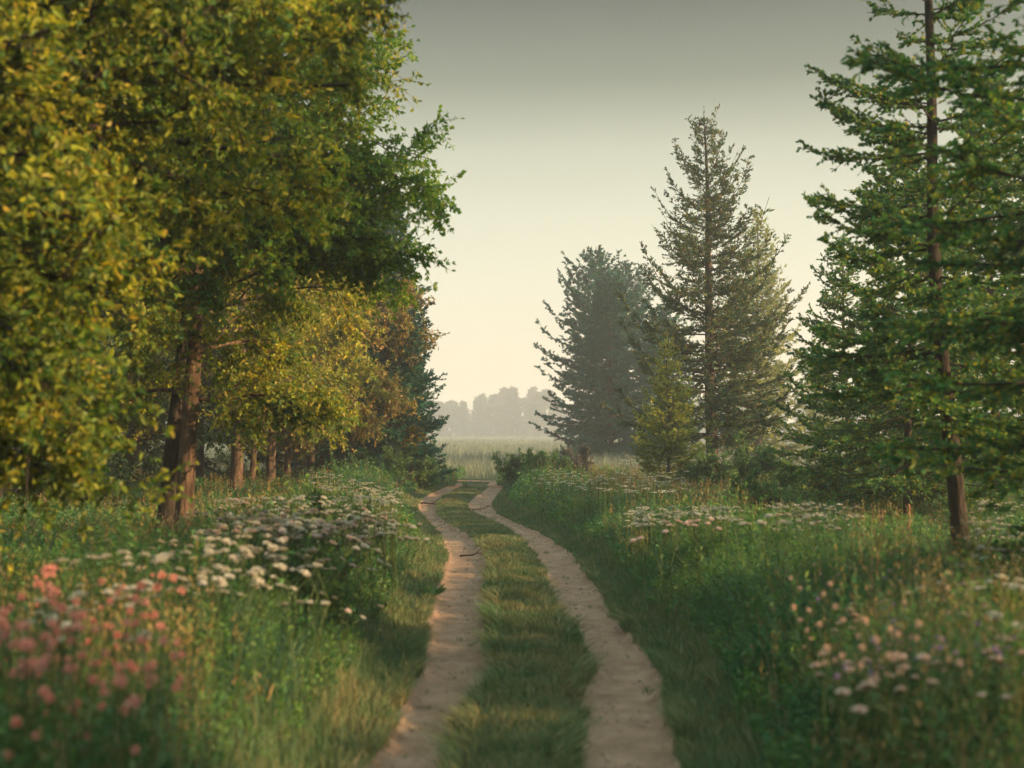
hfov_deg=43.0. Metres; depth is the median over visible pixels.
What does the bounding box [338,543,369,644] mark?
white flower
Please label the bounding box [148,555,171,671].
white flower
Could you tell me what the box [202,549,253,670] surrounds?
white flower
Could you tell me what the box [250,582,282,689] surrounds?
white flower
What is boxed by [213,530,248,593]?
white flower
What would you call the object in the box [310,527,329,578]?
white flower
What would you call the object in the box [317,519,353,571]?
white flower
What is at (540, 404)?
distant tree
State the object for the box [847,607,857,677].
peach flower
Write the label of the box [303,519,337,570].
white flower
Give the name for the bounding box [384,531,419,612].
white flower
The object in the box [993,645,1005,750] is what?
peach flower
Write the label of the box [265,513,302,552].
white flower
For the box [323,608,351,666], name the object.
white flower
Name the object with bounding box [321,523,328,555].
white flower
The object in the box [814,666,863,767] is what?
white flower
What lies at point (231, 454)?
broadleaf tree
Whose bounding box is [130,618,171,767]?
pink flower
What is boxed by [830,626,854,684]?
white flower
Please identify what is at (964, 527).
white flower
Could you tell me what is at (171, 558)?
white flower
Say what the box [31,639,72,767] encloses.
pink flower
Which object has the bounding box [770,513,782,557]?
white flower
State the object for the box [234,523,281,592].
white flower
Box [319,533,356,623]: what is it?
white flower
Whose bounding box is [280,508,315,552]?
white flower
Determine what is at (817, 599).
lilac flower
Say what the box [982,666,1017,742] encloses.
white flower
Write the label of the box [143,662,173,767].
pink flower
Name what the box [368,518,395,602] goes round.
white flower
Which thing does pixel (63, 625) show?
white flower
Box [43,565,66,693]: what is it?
pink flower
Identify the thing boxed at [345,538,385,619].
white flower
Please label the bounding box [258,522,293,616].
white flower
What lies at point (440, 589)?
weed
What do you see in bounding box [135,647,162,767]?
pink flower
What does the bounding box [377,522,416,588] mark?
white flower
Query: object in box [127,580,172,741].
white flower
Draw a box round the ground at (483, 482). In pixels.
[13,438,956,767]
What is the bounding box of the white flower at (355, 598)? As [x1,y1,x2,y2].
[351,566,359,624]
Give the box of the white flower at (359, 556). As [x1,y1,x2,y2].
[345,538,371,584]
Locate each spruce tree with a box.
[258,363,345,473]
[310,202,436,472]
[320,184,458,488]
[391,287,446,473]
[528,245,658,459]
[553,267,662,463]
[563,260,682,454]
[600,103,822,469]
[627,303,704,459]
[687,207,827,459]
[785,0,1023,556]
[792,342,844,448]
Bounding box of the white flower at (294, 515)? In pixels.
[274,512,301,549]
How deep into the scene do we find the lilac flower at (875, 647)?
6.87 m
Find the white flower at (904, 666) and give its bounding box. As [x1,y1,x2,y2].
[891,654,916,749]
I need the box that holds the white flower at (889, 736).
[856,676,901,767]
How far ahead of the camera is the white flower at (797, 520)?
13.16 m
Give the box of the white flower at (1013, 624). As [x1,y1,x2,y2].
[987,610,1023,725]
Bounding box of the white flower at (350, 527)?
[344,524,369,619]
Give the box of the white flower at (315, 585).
[301,549,322,651]
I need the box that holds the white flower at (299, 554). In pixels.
[280,552,322,624]
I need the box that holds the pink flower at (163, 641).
[141,635,181,767]
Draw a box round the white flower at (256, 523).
[244,521,259,544]
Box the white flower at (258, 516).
[249,514,271,542]
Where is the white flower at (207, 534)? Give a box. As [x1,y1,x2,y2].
[204,532,238,562]
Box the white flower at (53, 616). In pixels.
[20,614,88,764]
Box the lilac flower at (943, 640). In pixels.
[924,636,945,767]
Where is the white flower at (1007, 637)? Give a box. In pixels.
[984,634,1012,709]
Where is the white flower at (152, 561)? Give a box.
[121,553,179,675]
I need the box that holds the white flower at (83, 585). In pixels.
[76,584,98,609]
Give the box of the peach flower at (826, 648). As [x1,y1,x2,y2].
[808,645,836,767]
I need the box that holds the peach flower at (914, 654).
[909,624,933,766]
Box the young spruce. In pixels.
[628,329,713,484]
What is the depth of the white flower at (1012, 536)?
12.98 m
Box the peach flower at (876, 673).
[862,658,891,767]
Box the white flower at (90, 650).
[70,618,105,709]
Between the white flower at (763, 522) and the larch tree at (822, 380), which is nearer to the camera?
the white flower at (763, 522)
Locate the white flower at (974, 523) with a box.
[968,509,982,544]
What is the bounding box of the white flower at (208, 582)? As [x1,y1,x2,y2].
[199,567,212,616]
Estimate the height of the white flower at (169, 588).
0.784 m
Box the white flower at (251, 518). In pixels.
[248,517,268,565]
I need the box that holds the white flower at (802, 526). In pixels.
[791,509,820,574]
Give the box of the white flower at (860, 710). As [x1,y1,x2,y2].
[835,688,881,767]
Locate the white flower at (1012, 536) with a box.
[989,535,1014,563]
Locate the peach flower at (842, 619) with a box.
[818,603,858,751]
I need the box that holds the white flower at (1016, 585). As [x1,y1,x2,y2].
[1011,584,1023,599]
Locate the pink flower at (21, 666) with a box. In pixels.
[4,638,35,767]
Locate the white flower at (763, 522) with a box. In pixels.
[745,520,770,568]
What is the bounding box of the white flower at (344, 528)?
[311,527,346,631]
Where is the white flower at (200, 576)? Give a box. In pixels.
[177,574,210,690]
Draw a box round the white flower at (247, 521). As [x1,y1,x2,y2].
[226,516,253,569]
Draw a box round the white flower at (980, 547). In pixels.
[970,545,988,572]
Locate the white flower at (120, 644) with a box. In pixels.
[86,604,123,658]
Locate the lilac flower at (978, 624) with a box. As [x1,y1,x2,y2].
[963,621,983,730]
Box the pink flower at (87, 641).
[82,605,107,691]
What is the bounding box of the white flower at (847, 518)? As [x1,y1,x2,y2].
[830,514,858,554]
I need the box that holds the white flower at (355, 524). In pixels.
[327,520,357,575]
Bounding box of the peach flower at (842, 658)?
[825,653,872,767]
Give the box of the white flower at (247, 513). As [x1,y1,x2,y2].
[211,510,251,540]
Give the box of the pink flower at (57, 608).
[49,586,93,741]
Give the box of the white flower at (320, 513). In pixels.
[317,511,344,537]
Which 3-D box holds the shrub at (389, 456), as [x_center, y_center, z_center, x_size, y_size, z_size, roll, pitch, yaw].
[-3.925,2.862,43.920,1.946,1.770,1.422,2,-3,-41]
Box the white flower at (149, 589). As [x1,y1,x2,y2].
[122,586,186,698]
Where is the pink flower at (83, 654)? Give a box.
[39,610,85,754]
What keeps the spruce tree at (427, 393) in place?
on the ground at (483, 482)
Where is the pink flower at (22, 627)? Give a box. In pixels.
[0,620,29,767]
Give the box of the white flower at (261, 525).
[257,521,288,551]
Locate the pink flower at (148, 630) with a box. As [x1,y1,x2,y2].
[138,585,168,693]
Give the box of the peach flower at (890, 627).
[875,625,893,758]
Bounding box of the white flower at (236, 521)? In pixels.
[226,514,263,559]
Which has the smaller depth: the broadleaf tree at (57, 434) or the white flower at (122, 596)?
the white flower at (122, 596)
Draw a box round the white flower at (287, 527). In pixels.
[271,520,308,594]
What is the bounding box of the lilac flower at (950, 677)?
[936,645,954,755]
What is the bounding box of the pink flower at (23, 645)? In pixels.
[17,638,48,767]
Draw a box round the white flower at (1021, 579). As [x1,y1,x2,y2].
[993,575,1023,616]
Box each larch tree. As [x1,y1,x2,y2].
[761,221,920,493]
[792,121,1023,516]
[831,57,1023,515]
[831,291,934,474]
[840,0,1023,615]
[969,172,1023,462]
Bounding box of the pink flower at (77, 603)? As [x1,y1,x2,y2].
[61,597,87,740]
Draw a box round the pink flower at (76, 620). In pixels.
[53,611,82,728]
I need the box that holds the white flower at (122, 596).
[107,594,132,745]
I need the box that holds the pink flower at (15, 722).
[3,658,49,767]
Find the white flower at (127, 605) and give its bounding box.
[122,603,141,689]
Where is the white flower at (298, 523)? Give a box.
[294,520,327,614]
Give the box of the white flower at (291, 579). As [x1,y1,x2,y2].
[272,566,301,623]
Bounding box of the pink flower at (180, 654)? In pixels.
[142,638,185,767]
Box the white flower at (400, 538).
[357,530,409,614]
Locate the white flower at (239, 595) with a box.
[202,589,244,678]
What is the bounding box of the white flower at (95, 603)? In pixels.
[67,601,98,637]
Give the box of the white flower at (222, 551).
[191,548,229,661]
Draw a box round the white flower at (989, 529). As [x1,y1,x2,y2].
[973,527,994,572]
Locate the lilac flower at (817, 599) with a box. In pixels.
[811,597,820,662]
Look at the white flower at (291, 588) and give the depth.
8.92 m
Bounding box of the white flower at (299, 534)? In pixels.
[286,533,303,549]
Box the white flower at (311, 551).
[282,548,325,670]
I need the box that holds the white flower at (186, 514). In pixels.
[184,512,205,529]
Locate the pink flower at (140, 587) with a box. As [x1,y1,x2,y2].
[119,581,147,743]
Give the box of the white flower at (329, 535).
[315,520,348,570]
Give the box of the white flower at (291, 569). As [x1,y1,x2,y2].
[289,564,307,624]
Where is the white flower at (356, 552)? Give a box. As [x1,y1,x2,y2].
[335,518,368,609]
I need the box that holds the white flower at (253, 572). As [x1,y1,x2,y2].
[216,565,264,724]
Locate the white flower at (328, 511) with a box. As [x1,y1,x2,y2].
[306,510,334,553]
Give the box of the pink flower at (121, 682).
[111,673,140,767]
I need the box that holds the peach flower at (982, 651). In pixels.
[974,615,987,758]
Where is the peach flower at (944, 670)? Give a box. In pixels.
[932,657,950,755]
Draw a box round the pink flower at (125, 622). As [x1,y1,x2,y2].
[84,618,137,767]
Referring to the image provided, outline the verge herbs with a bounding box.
[0,452,1023,767]
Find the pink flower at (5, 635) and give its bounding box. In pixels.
[0,616,9,713]
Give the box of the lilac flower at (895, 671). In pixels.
[891,640,902,723]
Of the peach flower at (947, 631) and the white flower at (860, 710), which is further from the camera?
the peach flower at (947, 631)
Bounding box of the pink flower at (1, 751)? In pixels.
[0,740,26,764]
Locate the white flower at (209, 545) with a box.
[179,543,227,640]
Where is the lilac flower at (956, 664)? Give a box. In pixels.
[952,650,962,695]
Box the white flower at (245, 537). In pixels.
[233,534,271,615]
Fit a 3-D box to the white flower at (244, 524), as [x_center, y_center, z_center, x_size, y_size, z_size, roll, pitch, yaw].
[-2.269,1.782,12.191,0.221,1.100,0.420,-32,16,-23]
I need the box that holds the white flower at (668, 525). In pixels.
[656,524,672,605]
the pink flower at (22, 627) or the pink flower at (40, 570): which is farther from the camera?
the pink flower at (40, 570)
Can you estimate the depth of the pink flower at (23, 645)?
4.79 m
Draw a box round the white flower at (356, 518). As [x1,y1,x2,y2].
[337,516,360,573]
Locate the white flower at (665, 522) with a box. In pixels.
[663,521,686,588]
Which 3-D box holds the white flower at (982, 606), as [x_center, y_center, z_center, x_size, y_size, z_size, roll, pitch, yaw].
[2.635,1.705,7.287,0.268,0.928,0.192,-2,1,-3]
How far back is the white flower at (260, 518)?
12.16 m
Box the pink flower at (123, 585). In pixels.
[119,584,135,685]
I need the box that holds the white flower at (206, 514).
[192,511,223,561]
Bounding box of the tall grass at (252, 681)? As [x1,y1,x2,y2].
[0,465,1023,767]
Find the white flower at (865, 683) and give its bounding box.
[840,680,877,767]
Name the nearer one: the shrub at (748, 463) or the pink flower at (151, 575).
the pink flower at (151, 575)
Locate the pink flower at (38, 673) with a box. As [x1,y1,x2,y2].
[28,671,58,767]
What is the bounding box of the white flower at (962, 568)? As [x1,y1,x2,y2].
[948,563,964,580]
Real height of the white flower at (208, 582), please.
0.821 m
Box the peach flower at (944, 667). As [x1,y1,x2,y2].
[935,644,951,748]
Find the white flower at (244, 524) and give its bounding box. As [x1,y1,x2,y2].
[237,523,286,600]
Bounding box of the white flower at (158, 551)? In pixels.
[148,547,175,575]
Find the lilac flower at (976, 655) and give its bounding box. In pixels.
[975,641,986,676]
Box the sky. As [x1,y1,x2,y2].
[37,0,1023,436]
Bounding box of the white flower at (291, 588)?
[240,583,297,650]
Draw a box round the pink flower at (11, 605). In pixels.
[4,592,25,685]
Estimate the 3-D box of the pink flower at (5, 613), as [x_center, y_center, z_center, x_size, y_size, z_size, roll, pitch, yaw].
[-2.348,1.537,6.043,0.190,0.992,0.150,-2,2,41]
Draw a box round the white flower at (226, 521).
[217,517,238,566]
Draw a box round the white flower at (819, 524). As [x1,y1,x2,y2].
[812,515,826,554]
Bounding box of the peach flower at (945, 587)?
[944,585,950,635]
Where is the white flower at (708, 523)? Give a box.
[682,517,713,587]
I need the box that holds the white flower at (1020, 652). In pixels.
[982,648,1023,755]
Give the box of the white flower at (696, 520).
[694,519,703,568]
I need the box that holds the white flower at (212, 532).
[198,523,231,586]
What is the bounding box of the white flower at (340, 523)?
[316,521,344,551]
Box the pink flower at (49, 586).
[19,581,61,749]
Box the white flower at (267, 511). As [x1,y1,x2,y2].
[262,509,293,550]
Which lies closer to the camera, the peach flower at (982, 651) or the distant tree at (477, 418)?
the peach flower at (982, 651)
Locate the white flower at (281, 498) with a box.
[278,497,304,517]
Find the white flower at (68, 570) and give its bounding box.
[57,567,77,590]
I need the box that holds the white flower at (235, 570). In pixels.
[212,566,240,612]
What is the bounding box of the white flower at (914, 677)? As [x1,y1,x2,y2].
[890,674,919,736]
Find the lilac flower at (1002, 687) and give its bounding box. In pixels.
[998,653,1007,746]
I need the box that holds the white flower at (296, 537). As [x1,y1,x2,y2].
[269,536,301,612]
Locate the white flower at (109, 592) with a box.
[84,589,113,658]
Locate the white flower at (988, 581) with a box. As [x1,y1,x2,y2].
[973,579,994,636]
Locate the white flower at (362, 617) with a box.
[325,615,365,670]
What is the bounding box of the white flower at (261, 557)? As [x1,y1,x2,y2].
[254,543,286,578]
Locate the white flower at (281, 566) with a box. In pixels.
[237,563,310,658]
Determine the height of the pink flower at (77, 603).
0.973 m
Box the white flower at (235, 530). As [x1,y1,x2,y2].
[217,527,257,601]
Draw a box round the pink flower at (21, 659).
[19,657,58,767]
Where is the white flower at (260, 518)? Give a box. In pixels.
[249,508,265,545]
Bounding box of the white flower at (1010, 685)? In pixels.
[998,660,1023,753]
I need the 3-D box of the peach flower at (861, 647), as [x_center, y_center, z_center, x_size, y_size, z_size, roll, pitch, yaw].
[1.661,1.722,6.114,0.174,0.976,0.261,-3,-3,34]
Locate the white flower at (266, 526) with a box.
[255,525,268,555]
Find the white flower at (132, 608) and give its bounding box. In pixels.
[111,594,143,656]
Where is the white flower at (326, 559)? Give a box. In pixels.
[319,558,330,625]
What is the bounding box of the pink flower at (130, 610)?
[101,589,147,758]
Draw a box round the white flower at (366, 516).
[348,514,383,587]
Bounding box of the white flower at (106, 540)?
[104,539,119,580]
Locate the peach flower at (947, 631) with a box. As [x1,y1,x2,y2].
[939,611,954,730]
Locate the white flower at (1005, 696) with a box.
[973,692,1011,759]
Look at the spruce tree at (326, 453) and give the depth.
49.67 m
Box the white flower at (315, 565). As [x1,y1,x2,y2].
[310,562,335,688]
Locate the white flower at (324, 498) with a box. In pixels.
[318,496,331,522]
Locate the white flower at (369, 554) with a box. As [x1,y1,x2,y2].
[351,536,380,602]
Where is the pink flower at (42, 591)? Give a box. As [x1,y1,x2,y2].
[28,576,45,653]
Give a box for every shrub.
[205,523,359,624]
[270,482,376,552]
[344,449,385,474]
[370,443,421,484]
[401,450,446,489]
[491,447,536,485]
[508,450,559,472]
[538,450,584,473]
[559,444,594,476]
[674,460,711,486]
[683,450,744,487]
[708,428,794,486]
[719,463,798,513]
[770,458,819,497]
[811,466,864,504]
[844,465,934,514]
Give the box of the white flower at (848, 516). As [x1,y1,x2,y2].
[835,511,864,542]
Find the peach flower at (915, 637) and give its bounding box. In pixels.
[906,620,934,766]
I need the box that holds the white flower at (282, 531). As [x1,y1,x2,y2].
[264,528,287,616]
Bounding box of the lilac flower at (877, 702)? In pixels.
[868,665,890,767]
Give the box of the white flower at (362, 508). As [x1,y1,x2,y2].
[355,507,386,582]
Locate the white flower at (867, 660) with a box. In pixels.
[843,658,871,764]
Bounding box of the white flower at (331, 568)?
[314,567,335,638]
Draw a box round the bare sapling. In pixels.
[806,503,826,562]
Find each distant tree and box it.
[424,400,444,437]
[433,401,453,437]
[444,400,464,437]
[453,400,473,437]
[468,396,480,436]
[469,392,491,437]
[479,394,506,437]
[492,386,513,434]
[499,386,527,437]
[518,397,534,436]
[522,386,543,436]
[524,388,563,437]
[548,409,559,429]
[564,404,576,436]
[699,401,719,432]
[774,398,787,432]
[792,408,803,432]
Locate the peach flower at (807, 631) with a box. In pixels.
[803,628,818,733]
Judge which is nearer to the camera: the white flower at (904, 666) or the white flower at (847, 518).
the white flower at (904, 666)
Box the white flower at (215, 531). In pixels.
[205,529,221,570]
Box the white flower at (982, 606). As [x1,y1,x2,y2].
[960,604,992,717]
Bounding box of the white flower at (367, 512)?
[341,510,375,555]
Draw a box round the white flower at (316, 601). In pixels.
[297,565,325,660]
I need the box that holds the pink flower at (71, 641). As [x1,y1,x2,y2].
[42,621,81,767]
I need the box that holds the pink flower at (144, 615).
[108,597,149,751]
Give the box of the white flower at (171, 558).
[155,553,197,612]
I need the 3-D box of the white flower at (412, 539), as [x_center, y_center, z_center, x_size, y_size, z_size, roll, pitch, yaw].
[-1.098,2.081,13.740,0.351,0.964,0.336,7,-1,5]
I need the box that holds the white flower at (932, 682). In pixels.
[895,679,947,767]
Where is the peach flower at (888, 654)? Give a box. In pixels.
[868,652,921,766]
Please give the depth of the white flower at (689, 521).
13.85 m
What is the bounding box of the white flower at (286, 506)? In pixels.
[283,505,308,524]
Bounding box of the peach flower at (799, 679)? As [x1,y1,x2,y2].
[790,604,811,720]
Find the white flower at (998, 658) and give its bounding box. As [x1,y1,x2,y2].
[966,656,1003,763]
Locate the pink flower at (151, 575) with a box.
[148,573,160,661]
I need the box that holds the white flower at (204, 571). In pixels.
[173,567,212,683]
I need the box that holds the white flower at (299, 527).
[274,523,316,615]
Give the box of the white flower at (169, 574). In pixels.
[163,573,178,617]
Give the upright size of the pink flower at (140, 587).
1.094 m
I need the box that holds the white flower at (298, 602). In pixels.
[278,600,304,715]
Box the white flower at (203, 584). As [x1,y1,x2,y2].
[198,582,226,695]
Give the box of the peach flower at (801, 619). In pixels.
[785,608,811,728]
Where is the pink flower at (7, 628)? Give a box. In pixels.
[0,623,19,754]
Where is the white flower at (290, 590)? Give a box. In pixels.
[261,562,315,646]
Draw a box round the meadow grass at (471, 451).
[9,435,968,482]
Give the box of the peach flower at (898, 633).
[892,630,923,767]
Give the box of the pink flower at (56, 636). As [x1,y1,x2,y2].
[43,620,61,688]
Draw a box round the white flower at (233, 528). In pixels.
[222,516,252,570]
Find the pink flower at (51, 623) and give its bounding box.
[2,619,55,763]
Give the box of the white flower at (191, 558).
[174,556,195,570]
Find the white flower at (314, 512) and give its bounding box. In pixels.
[280,509,318,546]
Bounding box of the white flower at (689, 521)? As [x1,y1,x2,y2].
[686,520,699,588]
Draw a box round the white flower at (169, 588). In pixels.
[166,584,191,652]
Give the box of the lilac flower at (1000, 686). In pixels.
[990,650,1003,755]
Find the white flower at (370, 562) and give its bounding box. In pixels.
[352,531,384,627]
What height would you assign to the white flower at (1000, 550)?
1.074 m
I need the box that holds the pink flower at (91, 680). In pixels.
[68,626,109,767]
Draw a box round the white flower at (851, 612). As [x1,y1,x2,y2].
[828,608,858,720]
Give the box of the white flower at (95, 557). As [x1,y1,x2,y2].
[85,555,131,636]
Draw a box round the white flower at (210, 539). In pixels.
[205,537,258,609]
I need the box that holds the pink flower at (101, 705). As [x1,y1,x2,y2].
[84,660,115,766]
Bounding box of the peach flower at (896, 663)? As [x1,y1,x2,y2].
[886,634,896,744]
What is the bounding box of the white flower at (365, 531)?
[362,530,395,626]
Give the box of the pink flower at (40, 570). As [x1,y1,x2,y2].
[31,564,61,704]
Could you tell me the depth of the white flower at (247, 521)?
11.76 m
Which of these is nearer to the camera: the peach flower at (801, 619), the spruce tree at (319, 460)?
the peach flower at (801, 619)
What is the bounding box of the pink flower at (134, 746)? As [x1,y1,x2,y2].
[99,663,139,767]
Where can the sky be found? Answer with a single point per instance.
(572, 110)
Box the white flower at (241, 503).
[240,497,269,511]
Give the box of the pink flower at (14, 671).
[7,620,40,763]
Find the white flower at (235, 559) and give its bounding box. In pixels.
[213,553,255,625]
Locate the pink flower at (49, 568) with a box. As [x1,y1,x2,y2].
[37,564,67,713]
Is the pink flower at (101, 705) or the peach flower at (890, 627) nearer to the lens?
the pink flower at (101, 705)
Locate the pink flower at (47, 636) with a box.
[39,631,95,767]
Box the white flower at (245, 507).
[233,498,262,526]
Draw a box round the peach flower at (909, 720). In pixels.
[893,652,938,767]
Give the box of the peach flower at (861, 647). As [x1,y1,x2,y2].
[843,644,885,767]
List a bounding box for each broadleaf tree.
[0,0,412,574]
[0,155,157,498]
[3,7,431,534]
[5,311,123,486]
[6,91,149,507]
[15,11,466,332]
[24,5,406,535]
[55,217,254,494]
[71,268,256,484]
[104,301,229,477]
[113,105,382,492]
[119,399,218,471]
[141,293,279,479]
[141,373,230,470]
[154,258,336,482]
[162,259,395,483]
[204,321,282,471]
[209,276,391,480]
[246,292,371,474]
[257,444,297,472]
[276,357,390,472]
[303,224,450,466]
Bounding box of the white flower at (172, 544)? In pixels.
[156,540,193,584]
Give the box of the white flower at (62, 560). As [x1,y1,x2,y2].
[53,553,110,674]
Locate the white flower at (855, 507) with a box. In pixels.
[832,506,859,547]
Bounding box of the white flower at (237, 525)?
[220,522,243,575]
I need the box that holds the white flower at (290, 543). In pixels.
[275,521,297,606]
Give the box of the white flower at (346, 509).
[326,507,350,549]
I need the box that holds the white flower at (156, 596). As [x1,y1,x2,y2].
[136,595,161,651]
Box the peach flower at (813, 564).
[808,563,826,593]
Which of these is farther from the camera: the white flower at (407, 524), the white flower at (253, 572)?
the white flower at (407, 524)
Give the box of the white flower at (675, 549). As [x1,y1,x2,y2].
[659,520,681,598]
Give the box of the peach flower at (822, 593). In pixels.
[821,581,832,692]
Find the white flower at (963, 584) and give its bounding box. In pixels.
[935,580,978,643]
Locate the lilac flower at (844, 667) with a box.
[834,665,846,765]
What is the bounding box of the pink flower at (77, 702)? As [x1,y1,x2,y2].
[62,656,89,767]
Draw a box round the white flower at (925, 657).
[887,654,930,767]
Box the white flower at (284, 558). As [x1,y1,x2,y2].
[266,554,304,659]
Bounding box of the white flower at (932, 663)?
[914,660,941,763]
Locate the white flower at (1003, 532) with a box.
[1000,531,1018,580]
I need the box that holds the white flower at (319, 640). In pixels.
[306,600,329,701]
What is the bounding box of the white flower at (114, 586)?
[112,584,136,618]
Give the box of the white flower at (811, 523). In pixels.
[810,522,840,552]
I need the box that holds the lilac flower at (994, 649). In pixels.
[988,646,1018,766]
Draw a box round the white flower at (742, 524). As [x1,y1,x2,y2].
[738,514,776,579]
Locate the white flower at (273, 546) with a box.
[235,538,285,633]
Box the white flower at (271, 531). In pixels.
[243,530,285,573]
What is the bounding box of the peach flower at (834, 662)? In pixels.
[832,658,850,767]
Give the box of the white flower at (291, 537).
[267,535,300,606]
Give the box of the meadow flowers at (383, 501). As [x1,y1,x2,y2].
[89,446,1023,623]
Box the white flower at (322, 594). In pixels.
[302,592,337,678]
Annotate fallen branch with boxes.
[420,497,454,503]
[459,547,487,556]
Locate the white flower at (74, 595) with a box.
[34,591,100,718]
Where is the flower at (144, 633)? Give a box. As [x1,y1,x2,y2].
[100,630,151,767]
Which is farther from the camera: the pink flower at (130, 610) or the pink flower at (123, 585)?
the pink flower at (123, 585)
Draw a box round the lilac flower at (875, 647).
[867,637,886,740]
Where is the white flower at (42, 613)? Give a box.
[31,607,88,692]
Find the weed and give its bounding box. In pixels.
[420,583,446,594]
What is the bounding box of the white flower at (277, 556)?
[239,555,283,665]
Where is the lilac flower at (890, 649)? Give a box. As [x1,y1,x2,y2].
[868,619,895,736]
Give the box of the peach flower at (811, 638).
[792,637,817,711]
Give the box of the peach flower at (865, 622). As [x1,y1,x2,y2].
[861,616,888,749]
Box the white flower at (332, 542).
[274,521,336,614]
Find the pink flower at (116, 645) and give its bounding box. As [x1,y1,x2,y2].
[85,624,118,762]
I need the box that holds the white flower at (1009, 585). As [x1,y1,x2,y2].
[999,583,1023,626]
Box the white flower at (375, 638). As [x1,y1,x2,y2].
[365,605,383,671]
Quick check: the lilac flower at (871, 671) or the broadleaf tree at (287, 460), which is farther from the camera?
the broadleaf tree at (287, 460)
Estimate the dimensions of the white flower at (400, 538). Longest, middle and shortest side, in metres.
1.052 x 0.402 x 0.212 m
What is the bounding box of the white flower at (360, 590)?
[335,559,390,646]
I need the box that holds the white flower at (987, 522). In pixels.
[966,518,1002,569]
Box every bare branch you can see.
[395,468,414,487]
[791,449,831,499]
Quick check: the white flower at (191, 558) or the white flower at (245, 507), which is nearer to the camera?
the white flower at (191, 558)
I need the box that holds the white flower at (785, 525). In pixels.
[772,510,799,564]
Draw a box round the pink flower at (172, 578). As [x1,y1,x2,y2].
[160,573,184,740]
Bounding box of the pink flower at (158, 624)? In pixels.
[149,610,177,767]
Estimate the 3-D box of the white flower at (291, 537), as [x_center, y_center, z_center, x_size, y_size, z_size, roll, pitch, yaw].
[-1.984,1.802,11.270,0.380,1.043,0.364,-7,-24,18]
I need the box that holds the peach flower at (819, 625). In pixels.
[804,621,839,759]
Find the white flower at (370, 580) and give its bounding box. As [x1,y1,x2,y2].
[360,538,379,622]
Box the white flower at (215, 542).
[197,534,231,564]
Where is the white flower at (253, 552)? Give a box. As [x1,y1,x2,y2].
[251,549,276,621]
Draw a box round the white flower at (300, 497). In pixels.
[289,495,304,528]
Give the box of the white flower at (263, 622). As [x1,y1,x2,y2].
[238,572,275,657]
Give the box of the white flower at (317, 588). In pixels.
[304,560,325,630]
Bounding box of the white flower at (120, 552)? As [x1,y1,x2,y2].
[112,550,149,657]
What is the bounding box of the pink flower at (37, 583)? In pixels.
[33,578,53,692]
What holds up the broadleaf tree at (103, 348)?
on the ground at (483, 482)
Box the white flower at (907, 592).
[878,586,935,660]
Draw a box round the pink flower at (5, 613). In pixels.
[0,607,18,744]
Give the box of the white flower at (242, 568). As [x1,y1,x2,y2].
[229,545,276,611]
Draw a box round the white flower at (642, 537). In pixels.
[630,529,678,610]
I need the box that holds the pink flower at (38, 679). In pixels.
[25,638,51,767]
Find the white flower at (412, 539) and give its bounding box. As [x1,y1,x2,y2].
[395,537,429,611]
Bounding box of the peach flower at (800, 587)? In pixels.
[789,576,806,657]
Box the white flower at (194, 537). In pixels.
[170,530,204,570]
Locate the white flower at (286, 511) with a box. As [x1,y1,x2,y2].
[248,509,288,551]
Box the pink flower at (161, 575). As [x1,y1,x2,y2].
[151,571,171,708]
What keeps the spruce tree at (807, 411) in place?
on the ground at (483, 482)
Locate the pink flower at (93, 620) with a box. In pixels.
[77,578,112,713]
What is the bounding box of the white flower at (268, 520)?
[264,518,291,550]
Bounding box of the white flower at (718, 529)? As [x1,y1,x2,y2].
[682,522,721,596]
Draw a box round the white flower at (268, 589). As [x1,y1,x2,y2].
[256,586,271,632]
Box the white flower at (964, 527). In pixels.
[947,520,973,540]
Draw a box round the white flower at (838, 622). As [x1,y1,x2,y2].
[836,618,862,654]
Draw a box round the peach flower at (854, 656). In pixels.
[841,621,876,746]
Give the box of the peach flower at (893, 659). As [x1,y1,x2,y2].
[869,657,906,767]
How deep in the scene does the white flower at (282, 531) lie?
10.78 m
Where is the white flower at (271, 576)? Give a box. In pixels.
[244,571,276,639]
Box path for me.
[364,480,680,767]
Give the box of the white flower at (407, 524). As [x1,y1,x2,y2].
[387,523,421,604]
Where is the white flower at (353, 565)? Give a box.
[321,563,356,637]
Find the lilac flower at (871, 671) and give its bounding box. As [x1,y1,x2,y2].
[853,661,872,767]
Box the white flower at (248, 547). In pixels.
[245,545,287,653]
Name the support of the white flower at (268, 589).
on the ground at (483, 482)
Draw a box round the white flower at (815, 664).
[809,651,857,767]
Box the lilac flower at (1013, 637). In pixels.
[1003,636,1022,718]
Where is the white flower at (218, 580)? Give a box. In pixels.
[195,573,264,689]
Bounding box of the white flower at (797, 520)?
[778,515,810,539]
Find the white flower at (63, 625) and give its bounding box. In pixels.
[46,614,110,738]
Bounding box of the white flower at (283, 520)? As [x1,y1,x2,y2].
[271,516,301,553]
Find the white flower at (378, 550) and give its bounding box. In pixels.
[338,537,380,581]
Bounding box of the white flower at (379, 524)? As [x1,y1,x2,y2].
[354,522,396,593]
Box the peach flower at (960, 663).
[942,659,977,767]
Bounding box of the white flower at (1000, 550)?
[983,547,1023,579]
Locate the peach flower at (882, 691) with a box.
[859,636,902,763]
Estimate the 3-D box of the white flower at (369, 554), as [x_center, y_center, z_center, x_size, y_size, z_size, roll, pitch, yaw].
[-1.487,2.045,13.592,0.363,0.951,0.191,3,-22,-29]
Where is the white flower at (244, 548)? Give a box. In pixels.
[220,539,252,658]

